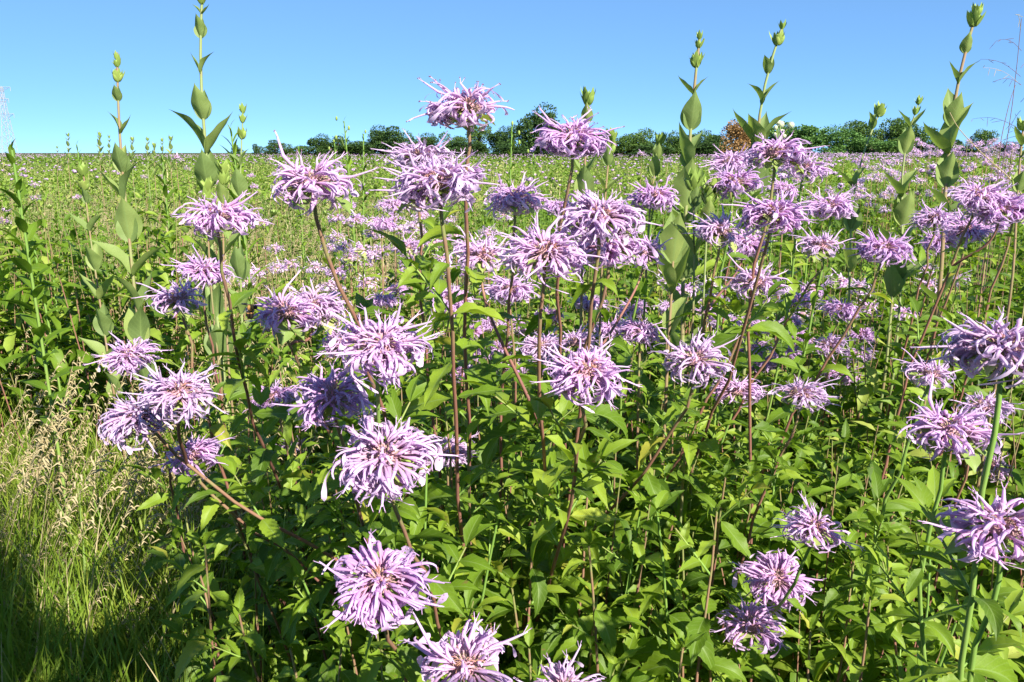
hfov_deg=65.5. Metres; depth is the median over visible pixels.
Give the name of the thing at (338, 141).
horizon tree
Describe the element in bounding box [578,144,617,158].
horizon tree
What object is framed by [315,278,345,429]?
wild bergamot
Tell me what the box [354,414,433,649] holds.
bergamot shoot
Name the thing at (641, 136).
horizon tree
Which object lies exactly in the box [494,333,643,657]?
wild bergamot
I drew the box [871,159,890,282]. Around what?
wild bergamot
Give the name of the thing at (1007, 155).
wild bergamot
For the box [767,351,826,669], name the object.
bergamot shoot
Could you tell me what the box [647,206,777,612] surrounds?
wild bergamot
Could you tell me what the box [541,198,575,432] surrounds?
wild bergamot
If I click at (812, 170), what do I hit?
wild bergamot
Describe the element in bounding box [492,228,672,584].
wild bergamot
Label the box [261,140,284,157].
horizon tree
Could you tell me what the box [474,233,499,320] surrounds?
wild bergamot
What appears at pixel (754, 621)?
wild bergamot
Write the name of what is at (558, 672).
wild bergamot
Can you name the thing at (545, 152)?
horizon tree
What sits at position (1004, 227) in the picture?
wild bergamot
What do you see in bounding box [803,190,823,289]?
wild bergamot
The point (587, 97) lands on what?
rosinweed
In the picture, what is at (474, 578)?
bergamot shoot
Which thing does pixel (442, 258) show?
wild bergamot
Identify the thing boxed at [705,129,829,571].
wild bergamot
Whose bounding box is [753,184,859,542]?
wild bergamot
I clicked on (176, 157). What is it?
wild bergamot
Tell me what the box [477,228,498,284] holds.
wild bergamot
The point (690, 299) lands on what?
wild bergamot
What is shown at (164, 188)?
leafy forb
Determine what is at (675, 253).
rosinweed
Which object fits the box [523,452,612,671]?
bergamot shoot
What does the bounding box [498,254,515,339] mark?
wild bergamot
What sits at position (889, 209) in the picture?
wild bergamot
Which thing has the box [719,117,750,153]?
orange shrub
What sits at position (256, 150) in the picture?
horizon tree
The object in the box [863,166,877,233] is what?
wild bergamot
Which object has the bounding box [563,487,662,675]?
bergamot shoot
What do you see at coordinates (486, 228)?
wild bergamot
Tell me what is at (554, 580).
bergamot shoot
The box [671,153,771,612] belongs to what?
wild bergamot
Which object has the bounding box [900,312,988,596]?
bergamot shoot
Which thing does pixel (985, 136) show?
horizon tree
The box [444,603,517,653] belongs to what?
bergamot shoot
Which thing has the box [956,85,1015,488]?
dry grass stalk
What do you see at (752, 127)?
rosinweed
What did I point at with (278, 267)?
wild bergamot
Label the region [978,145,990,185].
wild bergamot
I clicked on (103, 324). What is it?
rosinweed
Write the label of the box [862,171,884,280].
wild bergamot
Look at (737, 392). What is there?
wild bergamot
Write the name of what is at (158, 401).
wild bergamot
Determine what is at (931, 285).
wild bergamot
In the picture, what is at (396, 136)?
horizon tree
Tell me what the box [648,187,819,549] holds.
wild bergamot
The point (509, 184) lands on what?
leafy forb
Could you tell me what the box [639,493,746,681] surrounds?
bergamot shoot
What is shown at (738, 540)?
bergamot shoot
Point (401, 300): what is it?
wild bergamot
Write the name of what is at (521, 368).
wild bergamot
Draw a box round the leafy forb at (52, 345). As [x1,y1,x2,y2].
[32,242,90,502]
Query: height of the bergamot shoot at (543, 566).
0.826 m
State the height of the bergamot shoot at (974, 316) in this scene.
0.906 m
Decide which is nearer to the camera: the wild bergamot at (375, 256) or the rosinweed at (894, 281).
the rosinweed at (894, 281)
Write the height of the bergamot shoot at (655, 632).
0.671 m
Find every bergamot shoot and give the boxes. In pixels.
[145,525,243,681]
[159,490,255,681]
[188,586,316,681]
[193,381,311,680]
[213,365,284,647]
[214,498,323,681]
[227,539,316,681]
[232,465,314,635]
[257,341,319,604]
[268,493,351,681]
[271,617,307,681]
[279,552,384,681]
[303,496,404,673]
[307,463,355,583]
[314,627,358,681]
[351,493,444,680]
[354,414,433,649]
[367,442,454,656]
[377,624,442,681]
[396,552,485,651]
[408,386,500,567]
[412,419,532,660]
[421,417,474,568]
[427,357,455,511]
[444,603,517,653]
[448,502,500,618]
[453,383,512,556]
[459,491,525,639]
[466,458,527,579]
[483,460,583,681]
[485,499,578,675]
[487,388,558,590]
[494,351,534,485]
[498,567,550,681]
[502,435,567,582]
[506,618,564,681]
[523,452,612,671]
[526,569,578,664]
[531,576,631,680]
[546,452,621,673]
[552,524,653,681]
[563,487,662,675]
[579,432,640,657]
[583,464,682,671]
[585,549,654,668]
[594,641,656,681]
[598,587,678,670]
[609,390,681,621]
[613,435,729,629]
[625,519,748,681]
[628,350,709,549]
[632,490,715,681]
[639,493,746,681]
[656,623,709,681]
[662,583,757,681]
[669,458,770,681]
[702,333,769,524]
[706,452,784,615]
[715,430,810,681]
[747,401,836,542]
[758,466,808,681]
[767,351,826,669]
[771,420,868,680]
[800,610,824,681]
[806,474,891,681]
[811,463,954,681]
[811,543,889,681]
[812,347,888,525]
[823,527,955,681]
[839,576,905,681]
[840,400,915,656]
[869,327,955,608]
[880,540,974,681]
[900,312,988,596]
[903,510,987,681]
[910,592,1003,681]
[915,287,1017,547]
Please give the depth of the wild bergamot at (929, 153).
4.75 m
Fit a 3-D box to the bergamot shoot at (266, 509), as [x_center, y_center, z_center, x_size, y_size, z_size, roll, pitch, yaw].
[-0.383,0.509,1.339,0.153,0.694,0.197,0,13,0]
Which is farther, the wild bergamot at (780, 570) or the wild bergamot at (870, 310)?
the wild bergamot at (870, 310)
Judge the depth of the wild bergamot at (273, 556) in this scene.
0.84 m
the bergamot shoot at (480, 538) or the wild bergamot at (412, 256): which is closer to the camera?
the bergamot shoot at (480, 538)
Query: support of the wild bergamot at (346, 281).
on the ground at (358, 201)
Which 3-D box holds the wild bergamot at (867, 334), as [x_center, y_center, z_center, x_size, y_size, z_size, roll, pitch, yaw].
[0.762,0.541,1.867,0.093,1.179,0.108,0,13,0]
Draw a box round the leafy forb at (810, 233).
[796,178,822,350]
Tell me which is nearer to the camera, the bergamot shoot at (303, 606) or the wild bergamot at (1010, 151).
the bergamot shoot at (303, 606)
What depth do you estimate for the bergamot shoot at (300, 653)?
1.01 m
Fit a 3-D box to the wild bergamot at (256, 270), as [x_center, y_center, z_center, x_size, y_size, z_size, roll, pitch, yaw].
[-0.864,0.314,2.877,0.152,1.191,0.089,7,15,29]
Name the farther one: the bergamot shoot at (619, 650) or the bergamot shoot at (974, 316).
the bergamot shoot at (974, 316)
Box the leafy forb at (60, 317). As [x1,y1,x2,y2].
[47,268,81,468]
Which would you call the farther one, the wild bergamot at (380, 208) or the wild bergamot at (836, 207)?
the wild bergamot at (380, 208)
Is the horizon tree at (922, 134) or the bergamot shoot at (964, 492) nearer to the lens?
the bergamot shoot at (964, 492)
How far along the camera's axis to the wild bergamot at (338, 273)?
2.16 m
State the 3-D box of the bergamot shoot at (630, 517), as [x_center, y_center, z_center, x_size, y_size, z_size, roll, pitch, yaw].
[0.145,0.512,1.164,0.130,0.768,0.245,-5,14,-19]
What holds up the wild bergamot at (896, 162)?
on the ground at (358, 201)
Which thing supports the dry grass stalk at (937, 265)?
on the ground at (358, 201)
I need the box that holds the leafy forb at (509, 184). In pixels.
[499,121,520,278]
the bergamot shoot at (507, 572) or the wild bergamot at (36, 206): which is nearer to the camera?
the bergamot shoot at (507, 572)
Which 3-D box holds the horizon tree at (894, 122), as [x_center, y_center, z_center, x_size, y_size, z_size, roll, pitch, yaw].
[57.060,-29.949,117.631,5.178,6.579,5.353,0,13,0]
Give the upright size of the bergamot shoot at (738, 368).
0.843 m
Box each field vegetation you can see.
[0,151,1023,239]
[0,152,1023,185]
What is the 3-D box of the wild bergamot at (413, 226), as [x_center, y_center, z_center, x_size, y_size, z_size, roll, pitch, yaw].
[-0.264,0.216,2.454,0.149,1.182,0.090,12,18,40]
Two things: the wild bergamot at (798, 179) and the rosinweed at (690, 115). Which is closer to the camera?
the rosinweed at (690, 115)
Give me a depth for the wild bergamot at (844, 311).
1.50 m
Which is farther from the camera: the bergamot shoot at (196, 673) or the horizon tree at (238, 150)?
the horizon tree at (238, 150)
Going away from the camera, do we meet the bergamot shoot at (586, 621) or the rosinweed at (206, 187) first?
the bergamot shoot at (586, 621)
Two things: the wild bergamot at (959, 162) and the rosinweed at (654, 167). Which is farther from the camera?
the wild bergamot at (959, 162)
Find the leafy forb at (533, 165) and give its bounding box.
[527,149,542,298]
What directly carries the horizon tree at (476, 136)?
on the ground at (358, 201)
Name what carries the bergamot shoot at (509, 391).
on the ground at (358, 201)
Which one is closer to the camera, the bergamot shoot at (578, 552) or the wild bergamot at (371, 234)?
the bergamot shoot at (578, 552)
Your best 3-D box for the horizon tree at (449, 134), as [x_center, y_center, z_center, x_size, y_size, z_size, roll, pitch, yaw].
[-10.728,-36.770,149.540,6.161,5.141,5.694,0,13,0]
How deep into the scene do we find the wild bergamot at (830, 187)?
4.28 m
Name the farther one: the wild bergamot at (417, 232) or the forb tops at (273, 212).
the forb tops at (273, 212)
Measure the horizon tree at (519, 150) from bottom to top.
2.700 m
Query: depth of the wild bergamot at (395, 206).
1.88 m
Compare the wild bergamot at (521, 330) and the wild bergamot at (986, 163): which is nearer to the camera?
the wild bergamot at (521, 330)
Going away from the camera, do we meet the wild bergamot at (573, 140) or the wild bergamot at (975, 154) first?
the wild bergamot at (573, 140)
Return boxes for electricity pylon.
[0,86,18,153]
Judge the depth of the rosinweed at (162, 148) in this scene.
6.00 m
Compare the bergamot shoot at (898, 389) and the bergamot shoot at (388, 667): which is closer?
the bergamot shoot at (388, 667)
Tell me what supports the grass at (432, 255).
on the ground at (358, 201)
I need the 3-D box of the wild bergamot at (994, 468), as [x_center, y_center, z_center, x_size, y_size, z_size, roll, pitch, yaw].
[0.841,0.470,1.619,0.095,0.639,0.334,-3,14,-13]
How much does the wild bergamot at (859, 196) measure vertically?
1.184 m
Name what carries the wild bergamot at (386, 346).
on the ground at (358, 201)
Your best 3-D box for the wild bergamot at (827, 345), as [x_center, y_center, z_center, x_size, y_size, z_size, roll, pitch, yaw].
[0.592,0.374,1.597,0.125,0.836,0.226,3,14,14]
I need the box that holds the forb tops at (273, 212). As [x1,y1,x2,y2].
[0,159,1017,269]
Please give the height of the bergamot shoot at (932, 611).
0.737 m
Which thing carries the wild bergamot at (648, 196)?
on the ground at (358, 201)
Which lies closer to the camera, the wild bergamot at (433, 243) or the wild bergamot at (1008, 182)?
the wild bergamot at (433, 243)
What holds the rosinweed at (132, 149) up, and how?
on the ground at (358, 201)
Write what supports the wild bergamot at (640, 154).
on the ground at (358, 201)
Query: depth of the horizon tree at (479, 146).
136.78 m
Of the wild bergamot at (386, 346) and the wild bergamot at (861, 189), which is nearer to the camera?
the wild bergamot at (386, 346)
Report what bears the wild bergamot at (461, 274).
on the ground at (358, 201)
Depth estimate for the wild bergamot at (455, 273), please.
1.45 m
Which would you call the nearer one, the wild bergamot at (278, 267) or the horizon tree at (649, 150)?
the wild bergamot at (278, 267)
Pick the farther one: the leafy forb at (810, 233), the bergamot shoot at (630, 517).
the leafy forb at (810, 233)
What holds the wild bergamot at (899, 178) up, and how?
on the ground at (358, 201)
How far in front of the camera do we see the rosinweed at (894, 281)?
1.59 m
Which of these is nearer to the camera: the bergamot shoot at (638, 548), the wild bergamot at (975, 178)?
the bergamot shoot at (638, 548)
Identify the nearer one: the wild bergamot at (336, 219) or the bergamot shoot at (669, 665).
the bergamot shoot at (669, 665)
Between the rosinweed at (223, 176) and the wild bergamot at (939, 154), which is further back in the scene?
the wild bergamot at (939, 154)
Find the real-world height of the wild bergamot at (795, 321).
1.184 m
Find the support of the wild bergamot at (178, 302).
on the ground at (358, 201)
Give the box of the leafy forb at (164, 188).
[153,152,185,333]
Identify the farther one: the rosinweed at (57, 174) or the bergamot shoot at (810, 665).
the rosinweed at (57, 174)
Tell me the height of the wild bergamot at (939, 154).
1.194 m
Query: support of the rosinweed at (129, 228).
on the ground at (358, 201)
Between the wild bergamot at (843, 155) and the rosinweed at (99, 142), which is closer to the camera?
the rosinweed at (99, 142)
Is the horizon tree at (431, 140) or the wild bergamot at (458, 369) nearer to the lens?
the wild bergamot at (458, 369)
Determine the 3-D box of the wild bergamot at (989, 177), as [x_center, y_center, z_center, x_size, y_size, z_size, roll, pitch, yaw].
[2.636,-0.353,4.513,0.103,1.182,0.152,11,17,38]
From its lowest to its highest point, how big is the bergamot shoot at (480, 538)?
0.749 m
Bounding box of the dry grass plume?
[962,14,1023,399]
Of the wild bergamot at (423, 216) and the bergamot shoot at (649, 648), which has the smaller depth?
the bergamot shoot at (649, 648)
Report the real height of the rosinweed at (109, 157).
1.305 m
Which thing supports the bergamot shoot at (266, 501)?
on the ground at (358, 201)
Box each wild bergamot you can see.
[0,216,13,254]
[30,182,42,255]
[30,195,43,238]
[72,194,85,243]
[83,330,207,661]
[96,358,514,674]
[131,270,306,681]
[140,174,152,241]
[147,430,383,650]
[159,243,268,643]
[167,153,185,260]
[170,190,336,644]
[184,166,191,207]
[233,273,255,325]
[244,268,386,561]
[244,378,333,587]
[247,173,255,207]
[250,183,259,280]
[250,210,267,307]
[250,262,265,334]
[256,217,273,295]
[264,242,284,296]
[266,256,288,343]
[267,130,456,599]
[267,361,432,675]
[269,185,286,272]
[276,435,311,456]
[280,254,301,351]
[302,257,327,338]
[312,299,459,671]
[313,529,450,681]
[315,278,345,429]
[319,243,337,294]
[321,264,349,360]
[321,396,507,674]
[323,234,346,313]
[327,213,354,317]
[330,228,346,329]
[332,238,353,337]
[336,252,360,318]
[336,264,353,328]
[337,198,357,309]
[343,210,368,367]
[348,239,380,317]
[355,273,379,318]
[358,214,401,415]
[360,259,374,318]
[361,245,388,386]
[362,227,383,327]
[364,145,532,678]
[365,290,403,402]
[370,128,481,519]
[370,243,392,297]
[372,201,393,309]
[372,216,398,318]
[378,195,414,386]
[378,282,409,401]
[381,210,404,316]
[389,222,409,325]
[389,247,405,325]
[392,228,431,427]
[397,252,422,359]
[397,611,531,681]
[399,260,424,377]
[402,219,425,317]
[404,221,431,316]
[406,76,537,615]
[411,209,436,332]
[419,230,441,323]
[423,239,442,344]
[424,283,478,432]
[428,158,487,437]
[428,431,479,571]
[434,252,455,343]
[437,259,457,336]
[444,214,458,312]
[445,170,555,665]
[446,228,463,285]
[447,208,620,615]
[449,339,484,405]
[450,361,472,482]
[453,236,474,320]
[455,263,477,300]
[461,324,490,404]
[469,349,496,366]
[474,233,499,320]
[474,317,504,343]
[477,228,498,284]
[478,223,497,307]
[478,272,540,486]
[488,339,512,362]
[491,208,513,306]
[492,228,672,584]
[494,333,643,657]
[496,358,525,403]
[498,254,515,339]
[503,313,527,349]
[508,323,605,515]
[513,640,618,681]
[516,323,740,646]
[524,105,624,547]
[532,179,662,667]
[534,304,567,499]
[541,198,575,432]
[567,293,612,504]
[580,250,792,670]
[588,174,680,602]
[593,313,628,534]
[608,310,670,637]
[610,298,650,429]
[631,226,855,625]
[637,151,645,218]
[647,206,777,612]
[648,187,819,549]
[648,299,679,461]
[655,269,680,444]
[661,157,672,217]
[668,370,775,674]
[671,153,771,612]
[676,279,699,377]
[679,258,700,382]
[680,142,765,468]
[684,581,789,681]
[685,275,701,373]
[690,278,722,393]
[694,306,715,432]
[698,292,729,438]
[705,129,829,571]
[706,313,744,519]
[707,376,842,644]
[710,490,865,681]
[711,225,916,613]
[716,547,826,681]
[727,141,833,490]
[733,338,773,450]
[739,320,770,431]
[751,354,779,416]
[753,177,804,442]
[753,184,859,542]
[766,313,806,396]
[768,341,801,473]
[776,303,819,423]
[779,292,818,419]
[784,278,828,366]
[788,327,814,450]
[793,176,800,206]
[794,295,863,475]
[798,330,853,568]
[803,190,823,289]
[805,362,864,570]
[807,176,1023,659]
[814,347,967,681]
[819,155,835,229]
[820,268,862,416]
[823,186,834,271]
[829,153,849,293]
[831,340,878,487]
[832,231,852,294]
[833,324,879,472]
[835,191,860,300]
[838,278,873,413]
[841,187,864,294]
[843,198,967,550]
[844,158,863,300]
[846,178,863,277]
[848,191,865,277]
[852,192,877,270]
[854,372,1023,681]
[856,201,877,272]
[857,154,869,234]
[857,162,868,263]
[857,172,876,268]
[857,298,885,418]
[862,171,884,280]
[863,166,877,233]
[867,176,882,228]
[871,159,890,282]
[871,190,890,263]
[871,228,958,476]
[872,163,889,255]
[872,208,1008,499]
[873,185,895,287]
[873,205,890,277]
[875,389,1023,681]
[878,174,895,236]
[878,182,893,282]
[879,167,897,291]
[887,172,901,234]
[888,302,919,403]
[890,158,901,227]
[892,195,1023,602]
[893,278,936,490]
[893,306,1023,681]
[894,153,912,225]
[905,158,912,170]
[907,138,920,193]
[907,147,918,194]
[908,263,938,341]
[909,186,936,289]
[910,148,924,238]
[910,178,927,282]
[913,143,935,221]
[914,141,925,214]
[917,480,1023,681]
[918,149,936,282]
[929,150,943,275]
[930,143,939,210]
[931,452,1013,533]
[941,270,971,397]
[943,186,958,262]
[945,145,965,262]
[948,147,962,201]
[948,217,1009,499]
[955,151,964,200]
[955,165,973,255]
[960,174,981,275]
[961,138,972,188]
[962,143,976,265]
[963,151,980,212]
[965,140,984,211]
[974,173,996,258]
[977,159,993,246]
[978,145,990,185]
[981,154,991,186]
[982,145,999,184]
[983,141,994,185]
[986,173,1010,256]
[987,137,999,181]
[987,142,1019,269]
[987,150,1014,255]
[990,141,1003,186]
[995,190,1021,271]
[999,169,1014,263]
[1004,149,1016,188]
[1004,155,1015,194]
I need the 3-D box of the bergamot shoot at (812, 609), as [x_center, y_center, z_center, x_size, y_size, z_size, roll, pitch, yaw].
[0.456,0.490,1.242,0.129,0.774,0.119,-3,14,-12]
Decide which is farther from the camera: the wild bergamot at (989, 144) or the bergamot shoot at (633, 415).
the wild bergamot at (989, 144)
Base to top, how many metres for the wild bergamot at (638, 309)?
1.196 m
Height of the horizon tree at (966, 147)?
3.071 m
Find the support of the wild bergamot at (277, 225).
on the ground at (358, 201)
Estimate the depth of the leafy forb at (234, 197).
2.17 m
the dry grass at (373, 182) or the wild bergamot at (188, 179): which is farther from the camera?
the dry grass at (373, 182)
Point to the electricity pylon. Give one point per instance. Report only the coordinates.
(1, 103)
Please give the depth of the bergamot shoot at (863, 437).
1.47 m
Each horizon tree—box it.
[230,145,240,154]
[250,144,263,157]
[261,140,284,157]
[277,143,315,157]
[306,133,331,158]
[322,135,351,158]
[331,141,375,158]
[352,139,377,157]
[367,125,393,155]
[377,125,417,154]
[392,138,432,150]
[420,132,442,154]
[438,131,467,154]
[445,138,486,158]
[465,125,492,155]
[484,125,515,154]
[490,143,536,159]
[497,118,541,158]
[522,102,561,158]
[532,144,567,158]
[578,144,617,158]
[601,134,639,158]
[622,127,655,159]
[626,143,675,158]
[654,130,680,157]
[695,138,734,158]
[696,129,721,142]
[705,134,732,159]
[748,121,823,153]
[768,124,849,159]
[806,129,868,157]
[839,135,896,160]
[840,119,872,157]
[860,122,904,157]
[879,116,917,158]
[892,136,936,157]
[903,123,940,158]
[930,139,962,150]
[940,141,985,156]
[967,128,999,159]
[993,141,1022,156]
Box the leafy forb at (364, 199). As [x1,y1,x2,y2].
[355,129,373,300]
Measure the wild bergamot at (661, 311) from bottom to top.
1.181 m
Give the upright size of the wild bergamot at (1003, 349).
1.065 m
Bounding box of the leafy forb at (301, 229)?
[293,146,313,288]
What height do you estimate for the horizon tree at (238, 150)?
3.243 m
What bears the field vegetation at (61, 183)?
on the ground at (358, 201)
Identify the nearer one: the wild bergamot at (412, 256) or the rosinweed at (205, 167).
the rosinweed at (205, 167)
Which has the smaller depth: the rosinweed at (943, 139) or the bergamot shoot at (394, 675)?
the bergamot shoot at (394, 675)
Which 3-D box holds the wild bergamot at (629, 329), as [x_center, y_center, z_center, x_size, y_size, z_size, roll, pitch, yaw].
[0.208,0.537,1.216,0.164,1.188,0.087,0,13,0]
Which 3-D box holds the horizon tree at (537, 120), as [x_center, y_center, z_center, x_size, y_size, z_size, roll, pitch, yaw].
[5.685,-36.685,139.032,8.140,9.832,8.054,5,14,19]
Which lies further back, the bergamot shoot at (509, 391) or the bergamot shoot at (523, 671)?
the bergamot shoot at (509, 391)
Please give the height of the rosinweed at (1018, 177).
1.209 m
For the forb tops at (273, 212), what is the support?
on the ground at (358, 201)
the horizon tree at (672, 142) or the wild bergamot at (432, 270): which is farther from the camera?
the horizon tree at (672, 142)
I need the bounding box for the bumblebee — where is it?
[240,303,256,318]
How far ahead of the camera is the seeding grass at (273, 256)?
4.91 m
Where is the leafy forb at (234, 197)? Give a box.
[219,120,272,376]
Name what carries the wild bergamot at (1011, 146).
on the ground at (358, 201)
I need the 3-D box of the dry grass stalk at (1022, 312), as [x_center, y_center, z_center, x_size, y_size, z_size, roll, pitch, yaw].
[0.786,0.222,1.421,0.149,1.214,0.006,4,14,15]
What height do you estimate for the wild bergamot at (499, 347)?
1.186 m
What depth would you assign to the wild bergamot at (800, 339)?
1.72 m
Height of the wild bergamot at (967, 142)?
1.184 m
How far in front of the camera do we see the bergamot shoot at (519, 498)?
1.13 m
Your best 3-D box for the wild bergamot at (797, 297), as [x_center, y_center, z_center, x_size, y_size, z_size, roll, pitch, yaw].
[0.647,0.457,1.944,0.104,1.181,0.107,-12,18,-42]
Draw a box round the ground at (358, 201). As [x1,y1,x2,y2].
[0,153,1023,678]
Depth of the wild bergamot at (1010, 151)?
5.01 m
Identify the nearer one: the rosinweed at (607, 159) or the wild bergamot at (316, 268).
the rosinweed at (607, 159)
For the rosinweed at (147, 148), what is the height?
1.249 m
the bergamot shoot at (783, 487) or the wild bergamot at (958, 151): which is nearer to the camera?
the bergamot shoot at (783, 487)
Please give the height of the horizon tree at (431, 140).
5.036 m
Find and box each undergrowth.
[0,195,1023,681]
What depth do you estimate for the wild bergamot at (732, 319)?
1.76 m
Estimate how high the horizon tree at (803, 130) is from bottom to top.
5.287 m
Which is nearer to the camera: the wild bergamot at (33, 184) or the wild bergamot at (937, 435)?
the wild bergamot at (937, 435)
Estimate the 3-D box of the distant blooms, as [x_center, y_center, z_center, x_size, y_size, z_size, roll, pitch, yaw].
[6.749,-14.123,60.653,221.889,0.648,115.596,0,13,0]
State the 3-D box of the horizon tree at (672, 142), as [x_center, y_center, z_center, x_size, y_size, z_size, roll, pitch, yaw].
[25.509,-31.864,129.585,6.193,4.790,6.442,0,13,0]
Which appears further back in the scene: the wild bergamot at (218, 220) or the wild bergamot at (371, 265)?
the wild bergamot at (371, 265)
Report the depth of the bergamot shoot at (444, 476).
1.15 m
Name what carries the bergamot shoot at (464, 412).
on the ground at (358, 201)
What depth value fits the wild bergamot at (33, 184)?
6.26 m
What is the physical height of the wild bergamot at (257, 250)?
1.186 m
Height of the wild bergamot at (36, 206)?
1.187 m
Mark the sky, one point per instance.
(297, 66)
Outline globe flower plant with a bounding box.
[768,120,794,275]
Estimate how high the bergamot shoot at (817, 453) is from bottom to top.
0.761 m
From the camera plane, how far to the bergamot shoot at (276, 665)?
1.03 m
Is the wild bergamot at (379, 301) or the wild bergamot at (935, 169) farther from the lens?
the wild bergamot at (935, 169)
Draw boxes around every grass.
[0,158,1016,249]
[0,183,554,332]
[0,185,1023,475]
[0,190,653,379]
[0,278,422,670]
[0,287,501,681]
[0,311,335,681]
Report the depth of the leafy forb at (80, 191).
3.25 m
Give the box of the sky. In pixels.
[0,0,1023,152]
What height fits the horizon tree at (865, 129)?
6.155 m
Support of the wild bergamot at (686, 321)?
on the ground at (358, 201)
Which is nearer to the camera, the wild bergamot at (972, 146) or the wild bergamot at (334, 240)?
the wild bergamot at (334, 240)
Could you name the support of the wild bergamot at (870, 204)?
on the ground at (358, 201)
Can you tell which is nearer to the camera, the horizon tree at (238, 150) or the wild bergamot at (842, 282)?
the wild bergamot at (842, 282)
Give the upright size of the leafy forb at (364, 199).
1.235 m
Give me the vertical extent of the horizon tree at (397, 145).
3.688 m
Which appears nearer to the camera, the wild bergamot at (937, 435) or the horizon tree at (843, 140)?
the wild bergamot at (937, 435)
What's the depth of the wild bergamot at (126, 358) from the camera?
1.11 m
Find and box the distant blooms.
[0,152,1023,218]
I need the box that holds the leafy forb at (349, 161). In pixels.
[335,116,370,315]
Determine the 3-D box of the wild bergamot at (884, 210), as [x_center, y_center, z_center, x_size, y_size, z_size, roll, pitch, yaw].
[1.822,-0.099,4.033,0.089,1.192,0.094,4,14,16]
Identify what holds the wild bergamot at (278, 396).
on the ground at (358, 201)
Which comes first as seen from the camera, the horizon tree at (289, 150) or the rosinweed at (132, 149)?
the rosinweed at (132, 149)
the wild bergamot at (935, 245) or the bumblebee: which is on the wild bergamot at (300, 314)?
the bumblebee
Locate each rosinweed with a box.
[54,146,61,211]
[64,133,75,222]
[68,161,131,494]
[89,50,167,534]
[96,131,109,243]
[106,135,118,238]
[128,136,136,210]
[142,136,158,262]
[150,141,161,242]
[158,138,165,202]
[165,136,179,245]
[169,0,242,556]
[195,175,237,541]
[213,159,246,540]
[221,102,250,399]
[574,86,597,536]
[592,127,624,527]
[635,131,666,469]
[655,211,689,551]
[656,29,709,454]
[667,166,705,636]
[679,175,719,651]
[733,20,787,492]
[834,100,886,482]
[873,189,915,454]
[880,95,932,460]
[881,3,986,676]
[952,117,1023,623]
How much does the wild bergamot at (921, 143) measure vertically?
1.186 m
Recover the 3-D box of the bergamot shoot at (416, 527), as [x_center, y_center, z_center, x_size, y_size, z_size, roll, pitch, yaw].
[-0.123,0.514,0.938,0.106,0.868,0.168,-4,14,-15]
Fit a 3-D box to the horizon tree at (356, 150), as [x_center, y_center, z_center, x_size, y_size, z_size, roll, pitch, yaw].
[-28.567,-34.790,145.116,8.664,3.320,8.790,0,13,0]
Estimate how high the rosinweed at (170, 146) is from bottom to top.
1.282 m
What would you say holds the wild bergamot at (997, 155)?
on the ground at (358, 201)
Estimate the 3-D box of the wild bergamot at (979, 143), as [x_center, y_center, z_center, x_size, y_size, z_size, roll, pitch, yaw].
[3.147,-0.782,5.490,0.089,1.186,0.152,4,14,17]
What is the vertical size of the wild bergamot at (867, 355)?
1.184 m
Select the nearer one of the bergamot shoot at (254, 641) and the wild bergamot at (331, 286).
the bergamot shoot at (254, 641)
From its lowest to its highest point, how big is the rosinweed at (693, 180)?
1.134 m
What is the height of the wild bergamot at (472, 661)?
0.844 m
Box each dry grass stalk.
[913,162,939,432]
[949,112,1023,496]
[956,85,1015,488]
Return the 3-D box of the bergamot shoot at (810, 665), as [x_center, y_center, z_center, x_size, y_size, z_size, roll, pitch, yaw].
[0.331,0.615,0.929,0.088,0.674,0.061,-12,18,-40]
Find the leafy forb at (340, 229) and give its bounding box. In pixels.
[328,139,346,311]
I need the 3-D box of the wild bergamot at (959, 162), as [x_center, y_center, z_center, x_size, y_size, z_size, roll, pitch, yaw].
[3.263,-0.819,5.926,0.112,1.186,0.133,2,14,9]
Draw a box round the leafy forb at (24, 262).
[0,139,87,602]
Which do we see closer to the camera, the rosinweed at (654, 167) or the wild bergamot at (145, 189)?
the rosinweed at (654, 167)
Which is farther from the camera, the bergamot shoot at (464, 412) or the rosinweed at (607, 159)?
the rosinweed at (607, 159)
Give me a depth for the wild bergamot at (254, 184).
6.27 m
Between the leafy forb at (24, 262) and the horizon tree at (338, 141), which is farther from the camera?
the horizon tree at (338, 141)
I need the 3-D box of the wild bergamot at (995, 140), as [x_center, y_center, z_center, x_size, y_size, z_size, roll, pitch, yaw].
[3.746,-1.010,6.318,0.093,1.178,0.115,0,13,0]
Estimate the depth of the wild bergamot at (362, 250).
2.12 m
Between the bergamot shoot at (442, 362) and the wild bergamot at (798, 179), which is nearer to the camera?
the bergamot shoot at (442, 362)
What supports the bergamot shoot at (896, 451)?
on the ground at (358, 201)
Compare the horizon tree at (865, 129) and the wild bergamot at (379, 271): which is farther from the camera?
the horizon tree at (865, 129)
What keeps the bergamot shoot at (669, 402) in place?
on the ground at (358, 201)
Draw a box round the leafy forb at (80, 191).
[74,141,106,279]
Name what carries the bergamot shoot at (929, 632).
on the ground at (358, 201)
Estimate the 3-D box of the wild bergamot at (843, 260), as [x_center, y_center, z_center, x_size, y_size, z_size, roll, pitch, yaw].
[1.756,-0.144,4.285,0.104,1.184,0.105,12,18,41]
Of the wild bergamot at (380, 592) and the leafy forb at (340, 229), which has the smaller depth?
the wild bergamot at (380, 592)
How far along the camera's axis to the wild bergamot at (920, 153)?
5.01 m
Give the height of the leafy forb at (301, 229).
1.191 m
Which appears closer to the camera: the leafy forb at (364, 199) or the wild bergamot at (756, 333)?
the wild bergamot at (756, 333)

